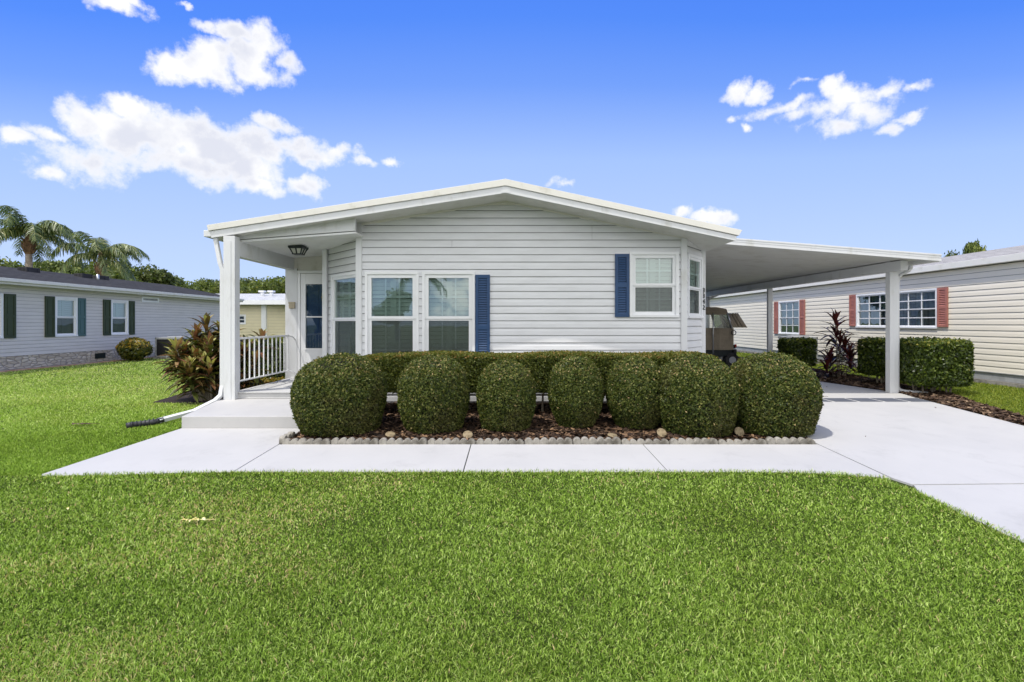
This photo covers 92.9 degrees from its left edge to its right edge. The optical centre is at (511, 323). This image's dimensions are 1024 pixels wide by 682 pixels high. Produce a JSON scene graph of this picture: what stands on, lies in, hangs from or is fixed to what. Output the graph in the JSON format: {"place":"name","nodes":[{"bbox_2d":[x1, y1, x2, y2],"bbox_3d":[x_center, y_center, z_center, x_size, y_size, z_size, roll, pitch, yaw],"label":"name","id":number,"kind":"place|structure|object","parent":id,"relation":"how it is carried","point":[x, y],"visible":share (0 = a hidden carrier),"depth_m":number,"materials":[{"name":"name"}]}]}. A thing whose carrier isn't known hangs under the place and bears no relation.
{"place":"outdoors","nodes":[
{"label":"outdoors","id":0,"kind":"place"},
{"bbox_2d":[0,357,203,475],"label":"grass","id":1,"kind":"structure","parent":0,"point":[22,454],"depth_m":7.69,"materials":[{"name":"green plant"}]},
{"bbox_2d":[72,423,99,424],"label":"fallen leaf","id":2,"kind":"object","parent":1,"relation":"on","point":[85,423],"visible":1,"depth_m":6.86,"materials":[{"name":"brown"}]},
{"bbox_2d":[219,290,284,336],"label":"yellow house","id":3,"kind":"structure","parent":0,"point":[262,310],"depth_m":32.00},
{"bbox_2d":[240,314,245,323],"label":"window","id":4,"kind":"structure","parent":3,"relation":"in","point":[242,316],"depth_m":31.99,"materials":[{"name":"white plastic"}]},
{"bbox_2d":[0,349,1023,681],"bbox_3d":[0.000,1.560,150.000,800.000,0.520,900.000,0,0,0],"label":"ground","id":5,"kind":"structure","parent":0,"point":[522,567],"depth_m":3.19,"materials":[{"name":"green plant"}]},
{"bbox_2d":[0,256,24,267],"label":"broadleaf tree","id":6,"kind":"object","parent":5,"relation":"on","point":[10,263],"visible":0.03,"depth_m":46.36,"materials":[{"name":"green plant"}]},
{"bbox_2d":[0,205,83,268],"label":"queen palm","id":7,"kind":"object","parent":5,"relation":"on","point":[32,234],"visible":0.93,"depth_m":30.68,"materials":[{"name":"green plant"}]},
{"bbox_2d":[33,260,85,273],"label":"broadleaf tree","id":8,"kind":"object","parent":5,"relation":"on","point":[52,266],"visible":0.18,"depth_m":41.28,"materials":[{"name":"green plant"}]},
{"bbox_2d":[0,356,153,370],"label":"gravel strip","id":9,"kind":"object","parent":5,"relation":"on","point":[65,364],"depth_m":16.21,"materials":[{"name":"concrete"}]},
{"bbox_2d":[0,356,154,372],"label":"garden edging","id":10,"kind":"object","parent":5,"relation":"on","point":[65,365],"visible":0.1,"depth_m":15.61,"materials":[{"name":"concrete"}]},
{"bbox_2d":[74,262,91,273],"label":"broadleaf tree","id":11,"kind":"object","parent":5,"relation":"on","point":[84,265],"visible":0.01,"depth_m":46.03,"materials":[{"name":"green plant"}]},
{"bbox_2d":[51,231,149,280],"bbox_3d":[-26.774,-2.194,31.939,4.703,7.393,4.490,0,0,16],"label":"queen palm","id":12,"kind":"object","parent":5,"relation":"on","point":[111,254],"visible":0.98,"depth_m":31.44,"materials":[{"name":"green plant"}]},
{"bbox_2d":[71,260,149,282],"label":"broadleaf tree","id":13,"kind":"object","parent":5,"relation":"on","point":[117,275],"visible":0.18,"depth_m":42.24,"materials":[{"name":"green plant"}]},
{"bbox_2d":[0,266,243,369],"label":"grey house","id":14,"kind":"structure","parent":5,"relation":"on","point":[44,314],"depth_m":17.14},
{"bbox_2d":[0,293,3,338],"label":"window","id":15,"kind":"structure","parent":14,"relation":"in","point":[1,294],"depth_m":14.26,"materials":[{"name":"white plastic"}]},
{"bbox_2d":[55,297,77,336],"bbox_3d":[-15.147,-0.209,16.349,0.387,1.523,1.032,0,0,0],"label":"window","id":16,"kind":"structure","parent":14,"relation":"in","point":[66,308],"depth_m":16.45,"materials":[{"name":"white plastic"}]},
{"bbox_2d":[111,300,128,334],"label":"window","id":17,"kind":"structure","parent":14,"relation":"in","point":[118,314],"depth_m":18.71,"materials":[{"name":"white plastic"}]},
{"bbox_2d":[115,337,152,360],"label":"croton shrub","id":18,"kind":"object","parent":5,"relation":"on","point":[132,350],"visible":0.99,"depth_m":17.73,"materials":[{"name":"green plant"}]},
{"bbox_2d":[134,263,186,287],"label":"broadleaf tree","id":19,"kind":"object","parent":5,"relation":"on","point":[153,274],"visible":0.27,"depth_m":51.00,"materials":[{"name":"green plant"}]},
{"bbox_2d":[153,336,192,358],"bbox_3d":[-13.400,1.005,19.450,1.180,0.950,0.980,0,0,0],"label":"air conditioner","id":20,"kind":"object","parent":5,"relation":"on","point":[161,348],"visible":0.42,"depth_m":19.03,"materials":[{"name":"metal"}]},
{"bbox_2d":[151,391,220,403],"bbox_3d":[-5.850,1.448,10.650,2.300,0.124,4.700,0,0,0],"label":"mulch bed","id":21,"kind":"object","parent":5,"relation":"on","point":[183,399],"visible":0.19,"depth_m":8.72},
{"bbox_2d":[153,312,275,402],"bbox_3d":[-5.474,0.656,8.938,1.886,1.714,1.720,0,0,32],"label":"ti plant","id":22,"kind":"object","parent":21,"relation":"on","point":[195,363],"visible":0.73,"depth_m":8.63,"materials":[{"name":"green plant"}]},
{"bbox_2d":[243,376,284,388],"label":"shrub","id":23,"kind":"object","parent":21,"relation":"on","point":[268,380],"visible":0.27,"depth_m":9.86,"materials":[{"name":"green plant"}]},
{"bbox_2d":[247,337,284,378],"bbox_3d":[-5.945,0.875,12.002,2.013,1.125,1.295,0,0,0],"label":"porch railing","id":24,"kind":"object","parent":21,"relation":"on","point":[278,375],"visible":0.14,"depth_m":11.42,"materials":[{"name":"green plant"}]},
{"bbox_2d":[174,275,197,289],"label":"broadleaf tree","id":25,"kind":"object","parent":5,"relation":"on","point":[185,282],"visible":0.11,"depth_m":57.80,"materials":[{"name":"green plant"}]},
{"bbox_2d":[190,283,204,291],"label":"broadleaf tree","id":26,"kind":"object","parent":5,"relation":"on","point":[199,287],"visible":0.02,"depth_m":64.83,"materials":[{"name":"green plant"}]},
{"bbox_2d":[181,517,214,521],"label":"fallen leaf","id":27,"kind":"object","parent":5,"relation":"on","point":[196,518],"visible":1,"depth_m":3.82,"materials":[{"name":"yellow plant"}]},
{"bbox_2d":[189,277,215,289],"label":"broadleaf tree","id":28,"kind":"object","parent":5,"relation":"on","point":[204,283],"visible":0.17,"depth_m":67.03,"materials":[{"name":"green plant"}]},
{"bbox_2d":[207,278,252,293],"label":"broadleaf tree","id":29,"kind":"object","parent":5,"relation":"on","point":[214,287],"visible":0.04,"depth_m":60.09,"materials":[{"name":"green plant"}]},
{"bbox_2d":[182,399,297,427],"bbox_3d":[-3.780,1.412,7.298,1.839,0.375,1.175,0,0,0],"label":"entry step","id":30,"kind":"object","parent":5,"relation":"on","point":[255,413],"visible":0.53,"depth_m":6.77,"materials":[{"name":"white concrete"}]},
{"bbox_2d":[242,276,261,283],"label":"broadleaf tree","id":31,"kind":"object","parent":5,"relation":"on","point":[247,280],"visible":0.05,"depth_m":67.33,"materials":[{"name":"green plant"}]},
{"bbox_2d":[248,279,264,291],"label":"broadleaf tree","id":32,"kind":"object","parent":5,"relation":"on","point":[252,282],"visible":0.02,"depth_m":63.26,"materials":[{"name":"green plant"}]},
{"bbox_2d":[247,275,284,293],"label":"broadleaf tree","id":33,"kind":"object","parent":5,"relation":"on","point":[277,286],"visible":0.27,"depth_m":59.14,"materials":[{"name":"green plant"}]},
{"bbox_2d":[279,431,294,443],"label":"edging block","id":34,"kind":"structure","parent":5,"relation":"on","point":[290,434],"depth_m":6.09,"materials":[{"name":"concrete"}]},
{"bbox_2d":[282,438,330,444],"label":"edging block","id":35,"kind":"structure","parent":5,"relation":"on","point":[326,441],"depth_m":5.94,"materials":[{"name":"concrete"}]},
{"bbox_2d":[331,437,378,443],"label":"edging block","id":36,"kind":"structure","parent":5,"relation":"on","point":[345,440],"depth_m":5.95,"materials":[{"name":"concrete"}]},
{"bbox_2d":[379,437,427,443],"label":"edging block","id":37,"kind":"structure","parent":5,"relation":"on","point":[422,440],"depth_m":5.93,"materials":[{"name":"concrete"}]},
{"bbox_2d":[126,179,741,427],"bbox_3d":[-0.850,-0.419,14.613,9.066,3.781,15.775,0,0,0],"label":"bungalow","id":38,"kind":"object","parent":5,"relation":"on","point":[503,265],"visible":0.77,"depth_m":8.39,"materials":[{"name":"white"}]},
{"bbox_2d":[301,274,321,366],"bbox_3d":[-3.950,0.042,9.991,0.770,2.115,0.058,0,0,0],"label":"storm door","id":39,"kind":"structure","parent":38,"relation":"in","point":[307,354],"depth_m":9.97,"materials":[{"name":"white plastic"}]},
{"bbox_2d":[307,284,321,347],"bbox_3d":[-3.945,0.040,10.031,0.770,2.120,0.079,0,0,0],"label":"front door","id":40,"kind":"structure","parent":38,"relation":"in","point":[314,291],"depth_m":10.02,"materials":[{"name":"blue glass"}]},
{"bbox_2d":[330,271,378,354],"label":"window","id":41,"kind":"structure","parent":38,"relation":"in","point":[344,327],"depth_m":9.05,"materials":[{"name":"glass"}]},
{"bbox_2d":[365,272,418,354],"bbox_3d":[-2.070,0.097,8.546,1.125,2.167,0.387,0,0,0],"label":"window","id":42,"kind":"structure","parent":38,"relation":"in","point":[395,314],"depth_m":8.49,"materials":[{"name":"glass"}]},
{"bbox_2d":[422,272,474,351],"bbox_3d":[-1.093,0.097,8.546,1.109,2.167,0.387,0,0,0],"label":"window","id":43,"kind":"structure","parent":38,"relation":"in","point":[448,298],"depth_m":8.49,"materials":[{"name":"glass"}]},
{"bbox_2d":[629,252,678,316],"bbox_3d":[2.450,-0.664,8.546,1.048,1.329,0.387,0,0,0],"label":"window","id":44,"kind":"structure","parent":38,"relation":"in","point":[650,276],"depth_m":8.43,"materials":[{"name":"glass"}]},
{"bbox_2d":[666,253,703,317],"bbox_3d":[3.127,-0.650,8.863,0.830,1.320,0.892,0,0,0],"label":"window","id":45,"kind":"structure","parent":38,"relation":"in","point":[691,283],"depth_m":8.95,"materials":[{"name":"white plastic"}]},
{"bbox_2d":[428,438,475,444],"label":"edging block","id":46,"kind":"structure","parent":5,"relation":"on","point":[471,441],"depth_m":5.95,"materials":[{"name":"concrete"}]},
{"bbox_2d":[41,428,890,479],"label":"walkway","id":47,"kind":"structure","parent":5,"relation":"on","point":[186,450],"depth_m":5.43,"materials":[{"name":"painted concrete"}]},
{"bbox_2d":[476,438,523,443],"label":"edging block","id":48,"kind":"structure","parent":5,"relation":"on","point":[498,441],"depth_m":5.95,"materials":[{"name":"concrete"}]},
{"bbox_2d":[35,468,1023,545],"bbox_3d":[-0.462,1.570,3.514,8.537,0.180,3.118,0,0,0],"label":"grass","id":49,"kind":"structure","parent":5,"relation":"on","point":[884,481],"depth_m":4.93,"materials":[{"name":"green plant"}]},
{"bbox_2d":[290,402,807,443],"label":"bark mulch","id":50,"kind":"object","parent":5,"relation":"on","point":[391,419],"visible":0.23,"depth_m":6.42,"materials":[{"name":"brown wood"}]},
{"bbox_2d":[289,351,388,436],"bbox_3d":[-2.332,0.949,6.613,1.283,1.129,1.282,0,0,0],"label":"clipped bush","id":51,"kind":"object","parent":50,"relation":"on","point":[343,394],"visible":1,"depth_m":6.17,"materials":[{"name":"green plant"}]},
{"bbox_2d":[385,431,395,436],"bbox_3d":[-1.563,1.432,6.251,0.132,0.024,0.132,8,15,0],"label":"stone disc","id":52,"kind":"object","parent":50,"relation":"on","point":[390,434],"visible":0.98,"depth_m":6.24,"materials":[{"name":"beige stone"}]},
{"bbox_2d":[397,352,469,433],"bbox_3d":[-1.069,0.952,6.681,1.007,1.115,1.013,0,0,0],"label":"clipped bush","id":53,"kind":"object","parent":50,"relation":"on","point":[433,393],"visible":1,"depth_m":6.32,"materials":[{"name":"green plant"}]},
{"bbox_2d":[463,431,472,437],"bbox_3d":[-0.562,1.422,6.192,0.132,0.024,0.132,8,35,0],"label":"stone disc","id":54,"kind":"object","parent":50,"relation":"on","point":[467,434],"visible":0.94,"depth_m":6.18,"materials":[{"name":"beige stone"}]},
{"bbox_2d":[476,358,536,431],"bbox_3d":[-0.085,0.989,6.715,0.855,1.036,0.854,0,0,0],"label":"clipped bush","id":55,"kind":"object","parent":50,"relation":"on","point":[506,398],"visible":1,"depth_m":6.42,"materials":[{"name":"green plant"}]},
{"bbox_2d":[358,350,718,411],"bbox_3d":[0.383,0.946,7.761,5.734,1.037,0.791,0,0,0],"label":"box hedge","id":56,"kind":"object","parent":50,"relation":"on","point":[539,364],"visible":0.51,"depth_m":7.43,"materials":[{"name":"green plant"}]},
{"bbox_2d":[547,354,604,427],"bbox_3d":[0.907,0.967,6.865,0.822,1.069,0.812,0,0,0],"label":"clipped bush","id":57,"kind":"object","parent":50,"relation":"on","point":[576,389],"visible":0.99,"depth_m":6.58,"materials":[{"name":"green plant"}]},
{"bbox_2d":[607,433,617,436],"bbox_3d":[1.285,1.437,6.222,0.132,0.024,0.132,8,8,0],"label":"stone disc","id":58,"kind":"object","parent":50,"relation":"on","point":[611,434],"visible":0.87,"depth_m":6.21,"materials":[{"name":"beige stone"}]},
{"bbox_2d":[605,355,661,428],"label":"clipped bush","id":59,"kind":"object","parent":50,"relation":"on","point":[633,389],"visible":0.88,"depth_m":6.51,"materials":[{"name":"green plant"}]},
{"bbox_2d":[657,428,666,436],"bbox_3d":[1.925,1.411,6.251,0.132,0.132,0.024,8,-40,0],"label":"stone disc","id":60,"kind":"object","parent":50,"relation":"on","point":[661,432],"visible":0.99,"depth_m":6.24,"materials":[{"name":"beige stone"}]},
{"bbox_2d":[658,352,740,436],"bbox_3d":[2.475,0.950,6.547,1.099,1.131,1.073,0,0,0],"label":"clipped bush","id":61,"kind":"object","parent":50,"relation":"on","point":[700,393],"visible":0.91,"depth_m":6.16,"materials":[{"name":"green plant"}]},
{"bbox_2d":[734,427,743,435],"bbox_3d":[2.934,1.404,6.281,0.132,0.132,0.024,8,-30,0],"label":"stone disc","id":62,"kind":"object","parent":50,"relation":"on","point":[739,431],"visible":0.96,"depth_m":6.27,"materials":[{"name":"beige stone"}]},
{"bbox_2d":[730,350,824,436],"bbox_3d":[3.514,0.941,6.619,1.211,1.144,1.232,0,0,0],"label":"clipped bush","id":63,"kind":"object","parent":50,"relation":"on","point":[781,395],"visible":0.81,"depth_m":6.17,"materials":[{"name":"green plant"}]},
{"bbox_2d":[525,437,572,443],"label":"edging block","id":64,"kind":"structure","parent":5,"relation":"on","point":[551,440],"depth_m":5.94,"materials":[{"name":"concrete"}]},
{"bbox_2d":[573,436,620,443],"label":"edging block","id":65,"kind":"structure","parent":5,"relation":"on","point":[598,440],"depth_m":5.94,"materials":[{"name":"concrete"}]},
{"bbox_2d":[621,438,668,444],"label":"edging block","id":66,"kind":"structure","parent":5,"relation":"on","point":[643,442],"depth_m":5.95,"materials":[{"name":"concrete"}]},
{"bbox_2d":[669,438,717,443],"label":"edging block","id":67,"kind":"structure","parent":5,"relation":"on","point":[694,441],"depth_m":5.94,"materials":[{"name":"concrete"}]},
{"bbox_2d":[718,438,766,443],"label":"edging block","id":68,"kind":"structure","parent":5,"relation":"on","point":[746,441],"depth_m":5.94,"materials":[{"name":"concrete"}]},
{"bbox_2d":[765,436,814,443],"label":"edging block","id":69,"kind":"structure","parent":5,"relation":"on","point":[783,440],"depth_m":5.94,"materials":[{"name":"concrete"}]},
{"bbox_2d":[710,245,1023,387],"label":"cream house","id":70,"kind":"structure","parent":5,"relation":"on","point":[976,299],"depth_m":12.12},
{"bbox_2d":[778,300,798,334],"bbox_3d":[10.346,-0.203,17.888,0.387,1.435,1.560,0,0,0],"label":"window","id":71,"kind":"structure","parent":70,"relation":"in","point":[788,316],"depth_m":18.06,"materials":[{"name":"white plastic"}]},
{"bbox_2d":[855,292,884,327],"bbox_3d":[10.251,-0.355,13.698,0.197,0.970,1.369,0,0,0],"label":"window","id":72,"kind":"structure","parent":70,"relation":"in","point":[873,304],"depth_m":13.89,"materials":[{"name":"glass"}]},
{"bbox_2d":[900,288,937,328],"bbox_3d":[10.251,-0.355,12.324,0.197,0.970,1.369,0,0,0],"label":"window","id":73,"kind":"structure","parent":70,"relation":"in","point":[918,308],"depth_m":12.30,"materials":[{"name":"glass"}]},
{"bbox_2d":[737,352,1023,415],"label":"grass","id":74,"kind":"structure","parent":5,"relation":"on","point":[1004,390],"depth_m":9.24,"materials":[{"name":"green plant"}]},
{"bbox_2d":[944,249,959,256],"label":"broadleaf tree","id":75,"kind":"object","parent":5,"relation":"on","point":[951,253],"visible":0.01,"depth_m":43.92,"materials":[{"name":"green plant"}]},
{"bbox_2d":[962,238,986,253],"bbox_3d":[38.043,-2.692,39.614,3.280,8.503,2.308,0,0,-31],"label":"broadleaf tree","id":76,"kind":"object","parent":5,"relation":"on","point":[973,247],"visible":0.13,"depth_m":39.47,"materials":[{"name":"green plant"}]},
{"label":"planting strip","id":77,"kind":"structure","parent":5,"relation":"on","visible":0},
{"bbox_2d":[776,336,817,367],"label":"box hedge","id":78,"kind":"object","parent":77,"relation":"on","point":[803,348],"visible":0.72,"depth_m":13.43,"materials":[{"name":"green plant"}]},
{"bbox_2d":[812,308,870,377],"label":"ti plant","id":79,"kind":"object","parent":77,"relation":"on","point":[829,358],"visible":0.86,"depth_m":12.17,"materials":[{"name":"red plant"}]},
{"bbox_2d":[856,336,884,382],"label":"box hedge","id":80,"kind":"object","parent":77,"relation":"on","point":[871,356],"visible":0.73,"depth_m":10.87,"materials":[{"name":"green plant"}]},
{"bbox_2d":[738,356,1023,425],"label":"bark mulch","id":81,"kind":"object","parent":77,"relation":"on","point":[950,399],"visible":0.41,"depth_m":8.90,"materials":[{"name":"brown wood"}]},
{"bbox_2d":[900,336,974,392],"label":"box hedge","id":82,"kind":"object","parent":77,"relation":"on","point":[926,362],"visible":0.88,"depth_m":9.07,"materials":[{"name":"green plant"}]},
{"bbox_2d":[0,0,1023,284],"label":"sky","id":83,"kind":"structure","parent":0,"point":[146,125],"materials":[{"name":"blue"}]},
{"bbox_2d":[729,367,1023,541],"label":"driveway","id":84,"kind":"structure","parent":0,"point":[970,462],"depth_m":5.84,"materials":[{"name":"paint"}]},
{"bbox_2d":[706,307,746,366],"bbox_3d":[6.157,0.440,15.790,2.605,1.880,1.300,0,0,0],"label":"golf cart","id":85,"kind":"object","parent":84,"relation":"on","point":[721,345],"visible":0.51,"depth_m":15.21,"materials":[{"name":"beige fabric"}]},
{"bbox_2d":[712,315,730,327],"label":"clear window","id":86,"kind":"structure","parent":85,"relation":"in","point":[717,321],"depth_m":15.89,"materials":[{"name":"plastic"}]},
{"bbox_2d":[706,238,941,392],"bbox_3d":[5.784,-0.102,14.246,4.567,3.002,10.707,0,0,0],"label":"carport","id":87,"kind":"object","parent":84,"relation":"on","point":[739,265],"visible":0.86,"depth_m":10.01,"materials":[{"name":"plastic"}]}
]}

